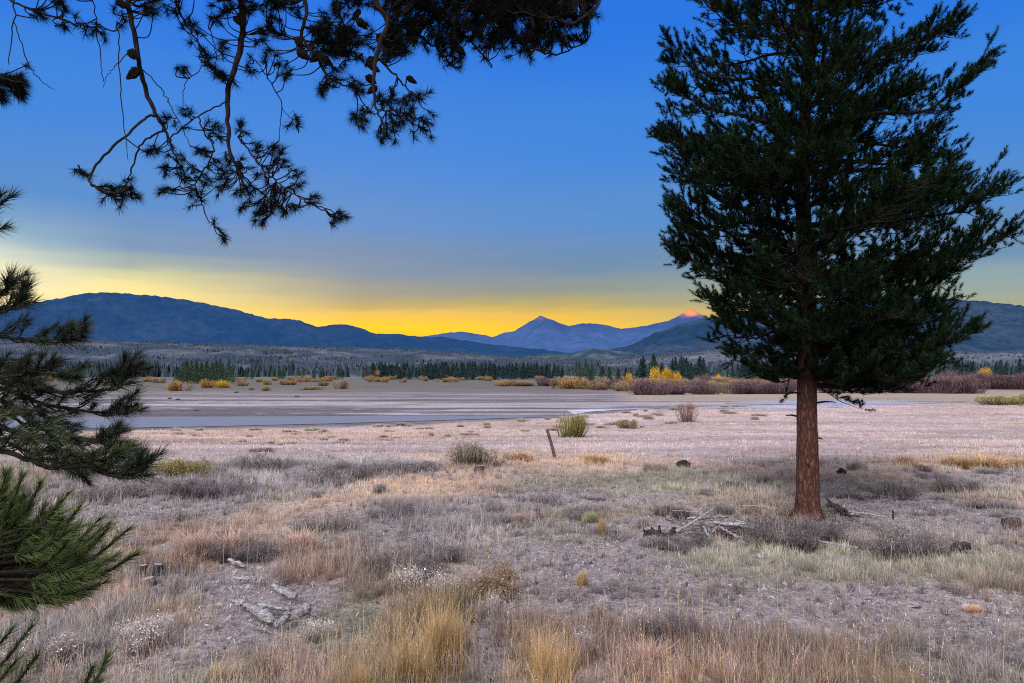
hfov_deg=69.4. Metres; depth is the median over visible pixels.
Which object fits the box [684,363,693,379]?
conifer
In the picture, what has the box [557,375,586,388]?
willow
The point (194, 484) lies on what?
shrub
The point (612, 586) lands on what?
shrub
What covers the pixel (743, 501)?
sage tuft
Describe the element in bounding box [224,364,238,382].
conifer
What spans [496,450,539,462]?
grass clump
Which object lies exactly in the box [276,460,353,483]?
shrub
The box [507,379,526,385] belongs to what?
willow
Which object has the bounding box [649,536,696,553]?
sage tuft
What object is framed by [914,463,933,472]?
sage tuft
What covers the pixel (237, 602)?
driftwood
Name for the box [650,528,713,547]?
sage tuft
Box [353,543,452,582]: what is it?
shrub
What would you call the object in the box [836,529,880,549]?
shrub
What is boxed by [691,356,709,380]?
conifer
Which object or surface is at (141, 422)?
water
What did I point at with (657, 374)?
aspen
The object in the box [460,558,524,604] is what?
shrub
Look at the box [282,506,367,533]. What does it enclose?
shrub
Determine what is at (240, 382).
willow
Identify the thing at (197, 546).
grass clump
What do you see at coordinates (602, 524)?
grass clump
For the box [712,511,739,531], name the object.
fallen branch
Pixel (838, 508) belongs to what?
charred root
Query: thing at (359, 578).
bunch grass
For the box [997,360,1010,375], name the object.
conifer
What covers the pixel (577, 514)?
sage tuft
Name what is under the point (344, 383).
willow
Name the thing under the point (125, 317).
forested mountain
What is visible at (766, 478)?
sage tuft
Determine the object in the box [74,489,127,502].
sage tuft
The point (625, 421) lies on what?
shrub
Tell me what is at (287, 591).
rock
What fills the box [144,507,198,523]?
sage tuft
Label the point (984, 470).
sage tuft
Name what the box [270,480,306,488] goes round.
sage tuft
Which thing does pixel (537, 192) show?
sky
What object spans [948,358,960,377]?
conifer
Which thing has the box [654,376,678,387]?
willow
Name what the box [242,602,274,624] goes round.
driftwood
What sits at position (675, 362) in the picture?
conifer
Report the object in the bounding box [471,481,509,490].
sage tuft
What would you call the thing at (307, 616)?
driftwood
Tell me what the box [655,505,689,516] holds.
sage tuft
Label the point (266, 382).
willow
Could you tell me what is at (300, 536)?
grass clump
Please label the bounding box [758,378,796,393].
willow
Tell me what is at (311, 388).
willow
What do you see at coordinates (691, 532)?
fallen branch
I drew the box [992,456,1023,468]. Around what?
grass clump
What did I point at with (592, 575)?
plant litter
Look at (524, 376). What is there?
conifer
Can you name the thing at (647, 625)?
shrub
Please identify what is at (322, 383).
willow
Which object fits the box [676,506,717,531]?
fallen branch
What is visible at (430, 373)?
conifer
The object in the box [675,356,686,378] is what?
conifer
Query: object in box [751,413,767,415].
grass clump
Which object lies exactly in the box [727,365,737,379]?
conifer
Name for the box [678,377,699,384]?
willow
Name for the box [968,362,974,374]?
conifer
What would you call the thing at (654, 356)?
conifer
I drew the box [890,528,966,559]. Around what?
shrub
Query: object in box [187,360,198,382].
conifer
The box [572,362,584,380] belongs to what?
conifer
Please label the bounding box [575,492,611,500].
sage tuft
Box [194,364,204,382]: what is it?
conifer
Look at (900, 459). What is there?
grass clump
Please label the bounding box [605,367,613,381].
conifer
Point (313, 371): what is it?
conifer
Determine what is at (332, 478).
sage tuft
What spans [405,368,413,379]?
conifer
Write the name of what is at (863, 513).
fallen branch
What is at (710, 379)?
willow
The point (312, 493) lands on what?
sage tuft
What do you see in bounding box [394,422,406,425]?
grass clump
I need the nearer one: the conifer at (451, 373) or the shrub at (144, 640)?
the shrub at (144, 640)
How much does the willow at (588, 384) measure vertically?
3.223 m
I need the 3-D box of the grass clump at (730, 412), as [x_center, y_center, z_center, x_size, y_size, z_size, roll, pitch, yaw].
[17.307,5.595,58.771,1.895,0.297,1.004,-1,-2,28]
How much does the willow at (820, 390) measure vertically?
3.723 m
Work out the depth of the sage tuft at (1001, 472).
17.76 m
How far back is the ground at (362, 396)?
12.79 m
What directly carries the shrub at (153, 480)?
on the ground at (362, 396)
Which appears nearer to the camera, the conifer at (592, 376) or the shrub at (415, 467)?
the shrub at (415, 467)
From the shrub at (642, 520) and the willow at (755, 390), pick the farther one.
the willow at (755, 390)
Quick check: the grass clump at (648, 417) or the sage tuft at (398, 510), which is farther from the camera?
the grass clump at (648, 417)
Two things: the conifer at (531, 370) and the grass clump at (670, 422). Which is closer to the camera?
the grass clump at (670, 422)
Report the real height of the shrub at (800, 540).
0.506 m
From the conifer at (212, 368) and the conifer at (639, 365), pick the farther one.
the conifer at (639, 365)
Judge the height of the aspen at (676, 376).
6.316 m
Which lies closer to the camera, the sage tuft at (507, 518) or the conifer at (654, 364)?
the sage tuft at (507, 518)
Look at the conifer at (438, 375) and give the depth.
402.64 m
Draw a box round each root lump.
[676,460,690,466]
[836,468,846,474]
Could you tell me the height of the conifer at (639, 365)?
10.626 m
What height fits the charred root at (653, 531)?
0.202 m
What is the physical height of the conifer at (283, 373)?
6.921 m
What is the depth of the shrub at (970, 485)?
14.65 m
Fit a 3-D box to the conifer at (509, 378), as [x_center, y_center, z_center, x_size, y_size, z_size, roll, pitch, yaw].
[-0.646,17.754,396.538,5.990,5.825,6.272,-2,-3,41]
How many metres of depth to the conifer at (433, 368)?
416.64 m
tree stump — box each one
[135,573,156,587]
[138,564,147,575]
[153,563,162,575]
[473,465,483,474]
[1000,517,1021,530]
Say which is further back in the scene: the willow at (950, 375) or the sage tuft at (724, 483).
the willow at (950, 375)
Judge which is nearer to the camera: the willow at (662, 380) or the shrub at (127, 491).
the shrub at (127, 491)
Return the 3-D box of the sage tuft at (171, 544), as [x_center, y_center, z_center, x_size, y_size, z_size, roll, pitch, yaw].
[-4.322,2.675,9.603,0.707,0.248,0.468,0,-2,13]
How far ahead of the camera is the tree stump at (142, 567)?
8.52 m
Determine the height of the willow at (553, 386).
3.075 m
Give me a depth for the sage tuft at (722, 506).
12.40 m
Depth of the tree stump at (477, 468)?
17.10 m
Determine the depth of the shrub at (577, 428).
35.61 m
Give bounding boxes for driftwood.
[227,558,244,567]
[230,597,249,606]
[231,575,256,580]
[241,621,273,633]
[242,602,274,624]
[257,602,290,611]
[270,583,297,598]
[273,605,310,627]
[299,602,311,618]
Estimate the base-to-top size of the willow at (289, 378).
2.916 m
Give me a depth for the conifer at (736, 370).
406.49 m
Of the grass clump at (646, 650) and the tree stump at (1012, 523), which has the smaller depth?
the grass clump at (646, 650)
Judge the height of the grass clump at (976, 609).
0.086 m
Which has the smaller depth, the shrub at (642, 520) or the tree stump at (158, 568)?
the tree stump at (158, 568)
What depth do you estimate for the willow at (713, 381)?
190.16 m
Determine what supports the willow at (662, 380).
on the ground at (362, 396)
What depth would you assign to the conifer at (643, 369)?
410.23 m
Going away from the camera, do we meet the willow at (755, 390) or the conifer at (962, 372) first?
the willow at (755, 390)
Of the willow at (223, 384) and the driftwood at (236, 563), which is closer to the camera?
the driftwood at (236, 563)
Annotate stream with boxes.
[568,408,650,413]
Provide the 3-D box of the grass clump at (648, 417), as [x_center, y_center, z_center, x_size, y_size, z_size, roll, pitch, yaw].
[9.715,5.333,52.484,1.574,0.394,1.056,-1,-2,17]
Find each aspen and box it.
[649,368,663,379]
[660,367,672,379]
[672,371,680,382]
[977,368,993,374]
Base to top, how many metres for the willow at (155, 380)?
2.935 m
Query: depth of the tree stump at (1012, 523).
11.23 m
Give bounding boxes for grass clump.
[139,524,235,567]
[188,656,246,682]
[204,526,266,558]
[274,523,336,554]
[326,654,382,682]
[336,436,351,441]
[370,619,457,682]
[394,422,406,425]
[404,592,477,671]
[415,426,432,428]
[457,432,479,434]
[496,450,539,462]
[512,512,528,522]
[515,613,582,682]
[573,568,588,586]
[575,450,613,464]
[577,508,602,523]
[596,513,605,536]
[600,420,619,424]
[616,625,692,680]
[637,459,669,472]
[643,414,654,419]
[652,412,663,415]
[663,420,678,423]
[722,411,736,413]
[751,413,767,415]
[819,457,830,467]
[843,459,869,470]
[887,452,925,467]
[928,453,977,468]
[953,449,1020,469]
[955,602,987,613]
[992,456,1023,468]
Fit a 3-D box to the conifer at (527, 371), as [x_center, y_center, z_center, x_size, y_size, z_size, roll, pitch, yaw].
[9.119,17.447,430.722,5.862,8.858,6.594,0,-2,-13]
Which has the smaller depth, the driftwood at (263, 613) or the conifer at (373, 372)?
the driftwood at (263, 613)
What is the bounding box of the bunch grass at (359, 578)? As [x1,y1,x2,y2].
[0,537,1023,682]
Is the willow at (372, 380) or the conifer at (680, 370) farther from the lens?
the conifer at (680, 370)
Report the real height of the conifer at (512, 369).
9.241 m
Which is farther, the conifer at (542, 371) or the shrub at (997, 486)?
the conifer at (542, 371)
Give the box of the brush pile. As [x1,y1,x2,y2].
[665,506,796,545]
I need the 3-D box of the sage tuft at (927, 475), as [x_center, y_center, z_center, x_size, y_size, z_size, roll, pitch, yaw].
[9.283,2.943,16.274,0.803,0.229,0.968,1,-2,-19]
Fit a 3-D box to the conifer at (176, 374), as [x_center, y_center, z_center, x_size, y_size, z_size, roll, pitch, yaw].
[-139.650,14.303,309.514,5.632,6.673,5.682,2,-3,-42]
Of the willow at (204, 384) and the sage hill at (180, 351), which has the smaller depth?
the willow at (204, 384)
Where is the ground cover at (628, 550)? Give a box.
[0,458,1023,682]
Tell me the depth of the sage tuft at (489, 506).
12.58 m
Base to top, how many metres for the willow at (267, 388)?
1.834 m
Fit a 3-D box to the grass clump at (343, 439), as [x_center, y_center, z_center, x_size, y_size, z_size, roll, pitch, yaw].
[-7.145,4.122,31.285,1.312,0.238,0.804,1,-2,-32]
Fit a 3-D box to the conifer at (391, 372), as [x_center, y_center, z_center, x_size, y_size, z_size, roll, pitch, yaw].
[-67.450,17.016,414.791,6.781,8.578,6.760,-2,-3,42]
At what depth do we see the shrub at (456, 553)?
9.46 m
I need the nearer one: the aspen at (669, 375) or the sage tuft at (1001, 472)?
the sage tuft at (1001, 472)
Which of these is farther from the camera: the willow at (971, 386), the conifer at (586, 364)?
the conifer at (586, 364)
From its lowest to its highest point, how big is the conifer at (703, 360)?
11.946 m
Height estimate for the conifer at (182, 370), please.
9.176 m
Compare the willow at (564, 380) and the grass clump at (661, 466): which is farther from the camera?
the willow at (564, 380)
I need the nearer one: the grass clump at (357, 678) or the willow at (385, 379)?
the grass clump at (357, 678)
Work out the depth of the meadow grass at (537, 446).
33.88 m
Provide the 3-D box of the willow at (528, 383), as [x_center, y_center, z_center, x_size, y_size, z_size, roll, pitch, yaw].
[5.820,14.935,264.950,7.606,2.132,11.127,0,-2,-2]
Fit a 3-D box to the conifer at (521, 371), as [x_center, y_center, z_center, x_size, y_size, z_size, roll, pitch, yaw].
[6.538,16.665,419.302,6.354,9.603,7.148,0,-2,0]
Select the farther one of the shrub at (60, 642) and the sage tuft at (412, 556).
the sage tuft at (412, 556)
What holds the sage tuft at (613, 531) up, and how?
on the ground at (362, 396)
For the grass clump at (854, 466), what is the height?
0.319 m
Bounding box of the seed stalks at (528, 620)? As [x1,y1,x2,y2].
[0,518,1023,682]
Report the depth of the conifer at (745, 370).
382.71 m
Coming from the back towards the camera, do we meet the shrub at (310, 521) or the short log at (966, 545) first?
the shrub at (310, 521)
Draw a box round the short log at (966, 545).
[950,541,971,551]
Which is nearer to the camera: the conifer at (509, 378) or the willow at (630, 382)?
the willow at (630, 382)
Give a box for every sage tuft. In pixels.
[49,480,79,487]
[65,484,106,497]
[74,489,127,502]
[98,532,162,547]
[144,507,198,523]
[157,538,193,555]
[214,528,254,538]
[228,541,305,562]
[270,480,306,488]
[293,488,323,497]
[319,475,357,485]
[323,475,351,486]
[361,504,414,518]
[370,482,386,493]
[380,502,419,510]
[391,547,437,570]
[398,533,435,548]
[469,511,502,525]
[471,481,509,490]
[480,499,505,512]
[498,513,532,527]
[525,491,566,506]
[561,503,593,520]
[570,501,616,513]
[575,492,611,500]
[581,523,632,540]
[632,533,697,549]
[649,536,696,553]
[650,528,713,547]
[651,506,694,519]
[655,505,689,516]
[685,486,716,495]
[712,480,748,489]
[712,501,734,514]
[737,498,758,505]
[753,474,775,482]
[868,519,908,533]
[913,471,952,481]
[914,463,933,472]
[929,482,965,492]
[929,491,954,500]
[963,495,1020,508]
[974,466,994,473]
[976,468,1010,473]
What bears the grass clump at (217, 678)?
on the ground at (362, 396)
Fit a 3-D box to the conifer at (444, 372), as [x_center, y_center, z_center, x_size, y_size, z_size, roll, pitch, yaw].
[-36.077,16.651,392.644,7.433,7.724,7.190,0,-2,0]
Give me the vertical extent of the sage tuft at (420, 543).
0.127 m
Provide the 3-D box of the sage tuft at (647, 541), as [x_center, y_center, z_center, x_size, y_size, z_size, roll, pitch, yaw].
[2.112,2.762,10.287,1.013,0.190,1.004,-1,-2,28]
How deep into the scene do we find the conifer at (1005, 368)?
411.85 m
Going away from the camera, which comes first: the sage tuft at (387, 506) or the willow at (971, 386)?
the sage tuft at (387, 506)
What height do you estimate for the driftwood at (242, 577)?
0.064 m
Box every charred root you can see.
[643,525,676,537]
[825,497,859,517]
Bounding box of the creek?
[725,400,939,404]
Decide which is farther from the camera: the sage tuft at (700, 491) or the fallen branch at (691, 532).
the sage tuft at (700, 491)
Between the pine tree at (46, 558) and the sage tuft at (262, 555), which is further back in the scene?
the sage tuft at (262, 555)
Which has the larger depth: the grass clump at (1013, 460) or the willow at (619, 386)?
the willow at (619, 386)
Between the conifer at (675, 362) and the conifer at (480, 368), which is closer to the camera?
the conifer at (480, 368)
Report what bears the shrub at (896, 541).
on the ground at (362, 396)
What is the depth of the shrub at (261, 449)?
23.51 m
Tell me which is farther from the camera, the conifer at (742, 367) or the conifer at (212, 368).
the conifer at (742, 367)
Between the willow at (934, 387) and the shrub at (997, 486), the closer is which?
the shrub at (997, 486)
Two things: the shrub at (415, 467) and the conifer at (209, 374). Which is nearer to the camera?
the shrub at (415, 467)
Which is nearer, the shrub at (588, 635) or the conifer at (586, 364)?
the shrub at (588, 635)
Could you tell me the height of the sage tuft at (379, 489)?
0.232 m
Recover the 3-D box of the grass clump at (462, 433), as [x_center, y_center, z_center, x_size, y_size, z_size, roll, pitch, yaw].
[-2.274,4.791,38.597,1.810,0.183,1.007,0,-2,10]
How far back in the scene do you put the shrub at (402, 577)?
7.95 m
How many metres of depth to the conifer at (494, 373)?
398.95 m
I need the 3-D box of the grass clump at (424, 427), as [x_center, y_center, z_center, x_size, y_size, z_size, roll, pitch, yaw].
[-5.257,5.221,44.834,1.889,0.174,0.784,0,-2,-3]
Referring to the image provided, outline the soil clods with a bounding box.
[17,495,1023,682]
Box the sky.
[0,0,1023,336]
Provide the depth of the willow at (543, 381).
265.05 m
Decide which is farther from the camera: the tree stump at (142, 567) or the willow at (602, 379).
the willow at (602, 379)
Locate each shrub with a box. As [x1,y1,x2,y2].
[0,630,90,677]
[65,480,154,502]
[113,470,187,493]
[113,609,180,660]
[152,455,219,479]
[157,471,261,499]
[202,531,277,563]
[221,451,296,471]
[246,447,279,451]
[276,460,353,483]
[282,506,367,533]
[299,616,335,643]
[322,459,393,480]
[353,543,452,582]
[359,457,438,475]
[385,561,464,596]
[392,459,441,470]
[407,543,470,562]
[443,439,514,466]
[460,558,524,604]
[474,588,515,619]
[554,411,589,437]
[571,620,594,652]
[584,594,608,619]
[587,575,650,599]
[615,419,637,428]
[622,610,687,644]
[631,517,649,529]
[665,608,702,643]
[673,397,697,421]
[734,511,826,553]
[797,514,851,543]
[822,482,873,501]
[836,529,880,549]
[846,480,923,500]
[856,516,946,563]
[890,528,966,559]
[932,477,989,493]
[982,483,1023,495]
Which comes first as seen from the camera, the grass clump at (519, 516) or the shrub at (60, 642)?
the shrub at (60, 642)
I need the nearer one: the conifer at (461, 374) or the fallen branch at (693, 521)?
the fallen branch at (693, 521)
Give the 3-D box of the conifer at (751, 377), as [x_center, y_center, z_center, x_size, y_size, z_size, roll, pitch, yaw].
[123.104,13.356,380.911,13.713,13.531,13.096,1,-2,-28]
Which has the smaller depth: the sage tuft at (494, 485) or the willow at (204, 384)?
the sage tuft at (494, 485)
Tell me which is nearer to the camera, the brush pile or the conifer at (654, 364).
the brush pile
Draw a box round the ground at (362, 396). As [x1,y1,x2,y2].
[0,376,1023,682]
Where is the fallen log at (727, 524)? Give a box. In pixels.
[713,521,753,530]
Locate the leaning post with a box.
[545,429,555,457]
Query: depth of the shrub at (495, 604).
7.25 m
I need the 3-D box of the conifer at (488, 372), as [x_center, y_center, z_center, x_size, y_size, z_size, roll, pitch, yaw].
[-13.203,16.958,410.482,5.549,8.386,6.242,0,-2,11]
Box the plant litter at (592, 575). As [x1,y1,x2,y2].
[7,474,1023,682]
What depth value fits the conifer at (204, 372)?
302.34 m
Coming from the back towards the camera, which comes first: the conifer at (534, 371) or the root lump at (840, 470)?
the conifer at (534, 371)
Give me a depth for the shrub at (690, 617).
6.49 m
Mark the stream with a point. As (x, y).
(580, 411)
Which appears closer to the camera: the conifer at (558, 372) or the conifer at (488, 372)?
the conifer at (488, 372)
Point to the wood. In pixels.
(257, 369)
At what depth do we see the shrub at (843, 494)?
13.92 m
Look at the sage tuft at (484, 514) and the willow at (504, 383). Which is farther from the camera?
the willow at (504, 383)
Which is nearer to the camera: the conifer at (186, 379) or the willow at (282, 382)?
the willow at (282, 382)
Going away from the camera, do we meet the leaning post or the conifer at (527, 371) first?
the leaning post
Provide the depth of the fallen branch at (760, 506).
12.37 m
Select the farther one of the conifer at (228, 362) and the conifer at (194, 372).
the conifer at (228, 362)
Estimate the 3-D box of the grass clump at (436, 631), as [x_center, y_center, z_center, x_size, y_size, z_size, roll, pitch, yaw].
[-0.565,2.318,6.093,0.747,0.672,0.775,-1,-2,21]
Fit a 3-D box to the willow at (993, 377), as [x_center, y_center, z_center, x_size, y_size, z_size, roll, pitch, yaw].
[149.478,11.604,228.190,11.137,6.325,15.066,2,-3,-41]
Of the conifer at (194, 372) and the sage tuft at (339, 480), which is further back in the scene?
the conifer at (194, 372)
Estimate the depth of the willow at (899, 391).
188.20 m
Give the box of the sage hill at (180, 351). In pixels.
[0,340,1023,375]
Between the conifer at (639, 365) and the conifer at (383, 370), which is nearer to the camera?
the conifer at (383, 370)
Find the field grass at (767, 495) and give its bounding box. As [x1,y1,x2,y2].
[0,450,1023,562]
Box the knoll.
[508,348,644,360]
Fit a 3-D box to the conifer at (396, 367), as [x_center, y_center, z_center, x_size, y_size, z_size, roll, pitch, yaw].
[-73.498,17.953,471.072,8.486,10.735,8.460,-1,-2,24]
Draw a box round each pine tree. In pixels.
[0,0,605,682]
[645,0,1023,520]
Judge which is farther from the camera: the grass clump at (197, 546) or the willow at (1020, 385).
the willow at (1020, 385)
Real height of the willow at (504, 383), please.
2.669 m
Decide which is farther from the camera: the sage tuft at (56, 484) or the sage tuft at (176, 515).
the sage tuft at (56, 484)
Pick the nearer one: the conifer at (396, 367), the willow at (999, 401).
the willow at (999, 401)
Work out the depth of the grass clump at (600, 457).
19.23 m
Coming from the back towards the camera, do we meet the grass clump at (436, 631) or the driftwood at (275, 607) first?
the driftwood at (275, 607)
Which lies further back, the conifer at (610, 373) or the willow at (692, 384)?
the conifer at (610, 373)
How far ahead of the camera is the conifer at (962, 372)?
394.26 m
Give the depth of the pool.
68.50 m
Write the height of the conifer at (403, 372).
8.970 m
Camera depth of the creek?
80.94 m
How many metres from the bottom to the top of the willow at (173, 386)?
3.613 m
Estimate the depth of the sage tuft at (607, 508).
12.47 m
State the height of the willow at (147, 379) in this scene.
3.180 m
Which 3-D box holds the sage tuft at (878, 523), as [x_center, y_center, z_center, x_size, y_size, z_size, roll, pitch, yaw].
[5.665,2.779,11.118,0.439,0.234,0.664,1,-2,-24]
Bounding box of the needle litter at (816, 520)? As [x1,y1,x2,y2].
[694,497,955,541]
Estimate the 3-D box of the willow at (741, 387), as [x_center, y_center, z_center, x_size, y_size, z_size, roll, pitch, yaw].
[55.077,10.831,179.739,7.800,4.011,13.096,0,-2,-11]
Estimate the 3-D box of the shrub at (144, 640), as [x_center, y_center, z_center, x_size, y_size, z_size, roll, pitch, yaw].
[-3.162,2.526,6.475,0.608,0.345,0.670,-1,-3,35]
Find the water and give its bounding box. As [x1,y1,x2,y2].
[2,416,535,428]
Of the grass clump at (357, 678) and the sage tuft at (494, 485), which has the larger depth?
the sage tuft at (494, 485)
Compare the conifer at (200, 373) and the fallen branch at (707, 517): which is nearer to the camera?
the fallen branch at (707, 517)
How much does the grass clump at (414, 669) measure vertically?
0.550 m
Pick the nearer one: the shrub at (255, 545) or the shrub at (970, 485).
the shrub at (255, 545)
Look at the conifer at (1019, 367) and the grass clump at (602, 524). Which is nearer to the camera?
the grass clump at (602, 524)
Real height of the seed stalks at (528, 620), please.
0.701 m
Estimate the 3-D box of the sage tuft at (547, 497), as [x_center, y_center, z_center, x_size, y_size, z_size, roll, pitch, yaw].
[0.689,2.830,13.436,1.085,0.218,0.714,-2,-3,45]
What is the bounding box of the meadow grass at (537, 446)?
[0,403,1023,466]
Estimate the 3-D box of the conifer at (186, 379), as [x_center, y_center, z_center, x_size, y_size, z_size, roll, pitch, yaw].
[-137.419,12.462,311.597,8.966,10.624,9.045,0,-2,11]
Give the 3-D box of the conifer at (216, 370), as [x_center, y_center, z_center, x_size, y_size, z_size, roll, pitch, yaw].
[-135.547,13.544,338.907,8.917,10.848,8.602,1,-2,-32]
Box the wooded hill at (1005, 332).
[611,298,1023,354]
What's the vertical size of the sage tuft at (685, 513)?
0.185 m
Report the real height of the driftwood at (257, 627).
0.054 m
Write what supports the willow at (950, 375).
on the ground at (362, 396)
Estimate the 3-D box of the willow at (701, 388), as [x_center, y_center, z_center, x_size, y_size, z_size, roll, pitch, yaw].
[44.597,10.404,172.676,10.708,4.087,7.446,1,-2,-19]
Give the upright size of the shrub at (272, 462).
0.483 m
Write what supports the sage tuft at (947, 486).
on the ground at (362, 396)
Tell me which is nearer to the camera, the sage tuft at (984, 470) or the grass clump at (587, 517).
the grass clump at (587, 517)
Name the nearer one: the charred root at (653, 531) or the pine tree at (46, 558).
the pine tree at (46, 558)
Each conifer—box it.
[173,368,182,382]
[178,359,192,382]
[180,362,186,378]
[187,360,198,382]
[188,361,199,382]
[192,362,207,383]
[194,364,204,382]
[198,361,215,382]
[200,361,214,381]
[208,361,218,381]
[209,359,223,380]
[217,358,227,380]
[217,362,227,380]
[218,359,236,382]
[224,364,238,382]
[281,368,285,378]
[310,368,316,378]
[366,363,378,376]
[380,363,385,377]
[386,364,395,377]
[393,361,398,376]
[401,364,405,377]
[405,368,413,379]
[416,366,426,378]
[427,367,434,379]
[431,364,436,378]
[435,367,441,378]
[440,366,448,379]
[447,366,454,377]
[457,364,464,378]
[470,369,475,379]
[476,363,485,376]
[486,365,490,376]
[489,364,500,379]
[499,368,506,378]
[506,363,517,378]
[507,370,517,379]
[515,362,519,377]
[518,363,527,378]
[520,368,525,379]
[525,365,531,378]
[529,364,534,377]
[532,363,538,378]
[534,362,539,376]
[539,365,546,377]
[544,364,550,378]
[554,365,562,377]
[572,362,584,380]
[580,359,592,380]
[587,364,597,381]
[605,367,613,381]
[633,362,645,378]
[637,356,649,379]
[647,360,660,379]
[649,354,659,371]
[668,358,676,373]
[672,357,677,374]
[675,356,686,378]
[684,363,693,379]
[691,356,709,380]
[697,358,711,377]
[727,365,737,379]
[733,363,741,377]
[736,356,744,378]
[737,358,762,380]
[742,365,750,379]
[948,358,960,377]
[957,364,967,375]
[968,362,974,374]
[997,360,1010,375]
[1001,362,1011,377]
[1010,357,1023,376]
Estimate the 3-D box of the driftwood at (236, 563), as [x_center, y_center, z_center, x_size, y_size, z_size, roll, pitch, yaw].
[-3.329,2.690,8.970,0.070,0.070,0.473,2,-3,-44]
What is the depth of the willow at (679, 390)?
170.13 m
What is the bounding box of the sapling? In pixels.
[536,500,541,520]
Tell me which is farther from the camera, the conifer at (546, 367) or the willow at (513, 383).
the conifer at (546, 367)
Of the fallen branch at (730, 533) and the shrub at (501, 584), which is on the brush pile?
the fallen branch at (730, 533)
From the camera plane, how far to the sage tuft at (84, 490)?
14.05 m
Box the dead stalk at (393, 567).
[388,551,398,582]
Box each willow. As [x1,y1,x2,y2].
[141,377,152,381]
[150,377,166,382]
[164,379,195,390]
[199,379,215,387]
[214,379,231,387]
[234,379,249,385]
[260,385,271,390]
[262,378,272,384]
[278,379,297,384]
[286,376,300,380]
[296,386,327,389]
[317,380,329,385]
[332,378,350,388]
[367,378,381,381]
[380,377,388,382]
[446,377,459,381]
[492,379,509,385]
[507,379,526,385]
[520,381,535,385]
[535,377,558,385]
[549,379,573,388]
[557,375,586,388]
[573,380,604,388]
[589,382,608,389]
[594,376,609,385]
[605,376,632,388]
[610,381,633,390]
[619,378,651,389]
[624,378,675,394]
[636,376,672,388]
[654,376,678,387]
[665,380,688,394]
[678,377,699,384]
[681,379,702,392]
[686,379,722,394]
[696,373,729,387]
[705,380,731,392]
[717,375,737,388]
[717,380,753,393]
[744,377,764,383]
[747,379,773,393]
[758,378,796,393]
[785,378,796,389]
[817,382,852,392]
[891,382,922,392]
[905,375,964,393]
[916,375,954,388]
[929,369,968,388]
[945,374,990,393]
[964,369,991,388]
[972,394,1023,405]
[976,372,1014,388]
[983,374,1020,389]
[1005,370,1023,389]
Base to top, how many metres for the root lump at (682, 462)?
0.203 m
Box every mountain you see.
[0,292,569,356]
[425,308,705,352]
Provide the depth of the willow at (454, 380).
333.25 m
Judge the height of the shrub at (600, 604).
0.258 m
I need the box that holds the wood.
[0,338,1023,376]
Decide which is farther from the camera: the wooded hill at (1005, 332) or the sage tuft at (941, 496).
the wooded hill at (1005, 332)
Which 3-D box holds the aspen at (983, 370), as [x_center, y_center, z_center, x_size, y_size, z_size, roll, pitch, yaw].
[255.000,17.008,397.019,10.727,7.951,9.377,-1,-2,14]
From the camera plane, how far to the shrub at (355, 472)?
16.25 m
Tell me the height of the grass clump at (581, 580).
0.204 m
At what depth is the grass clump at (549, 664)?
5.42 m
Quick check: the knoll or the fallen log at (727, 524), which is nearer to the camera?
the fallen log at (727, 524)
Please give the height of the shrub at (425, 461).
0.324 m
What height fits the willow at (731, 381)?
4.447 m
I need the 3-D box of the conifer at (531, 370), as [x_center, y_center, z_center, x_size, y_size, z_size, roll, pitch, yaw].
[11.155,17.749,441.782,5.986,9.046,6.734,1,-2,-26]
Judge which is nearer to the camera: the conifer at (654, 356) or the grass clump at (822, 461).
the grass clump at (822, 461)
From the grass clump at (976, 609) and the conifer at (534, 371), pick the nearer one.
the grass clump at (976, 609)
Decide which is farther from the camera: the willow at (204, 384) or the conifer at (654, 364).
the conifer at (654, 364)
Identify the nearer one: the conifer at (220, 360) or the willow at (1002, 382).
the willow at (1002, 382)
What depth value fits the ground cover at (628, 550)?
10.97 m
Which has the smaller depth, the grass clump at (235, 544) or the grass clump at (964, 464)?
the grass clump at (235, 544)
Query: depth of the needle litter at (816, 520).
12.14 m
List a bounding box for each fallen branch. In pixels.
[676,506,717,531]
[678,531,704,533]
[687,515,726,519]
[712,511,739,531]
[719,526,744,539]
[742,505,777,508]
[818,539,858,548]
[832,508,886,517]
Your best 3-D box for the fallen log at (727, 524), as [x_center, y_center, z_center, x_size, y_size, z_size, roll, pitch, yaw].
[3.284,2.731,10.980,0.605,0.139,0.133,0,-2,6]
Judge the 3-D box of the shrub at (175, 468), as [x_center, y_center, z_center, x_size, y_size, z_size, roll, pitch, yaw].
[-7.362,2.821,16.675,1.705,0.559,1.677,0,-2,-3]
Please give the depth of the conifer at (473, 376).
394.47 m
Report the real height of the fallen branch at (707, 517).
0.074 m
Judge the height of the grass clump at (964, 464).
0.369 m
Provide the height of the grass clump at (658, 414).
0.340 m
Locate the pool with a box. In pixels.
[695,406,849,408]
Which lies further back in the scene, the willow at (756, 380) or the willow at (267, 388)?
the willow at (756, 380)
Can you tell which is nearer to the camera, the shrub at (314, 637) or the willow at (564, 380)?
the shrub at (314, 637)
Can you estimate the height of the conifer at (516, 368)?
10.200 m
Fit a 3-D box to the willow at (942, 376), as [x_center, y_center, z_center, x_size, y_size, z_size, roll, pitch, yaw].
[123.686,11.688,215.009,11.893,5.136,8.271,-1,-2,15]
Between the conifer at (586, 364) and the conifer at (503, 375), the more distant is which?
the conifer at (503, 375)

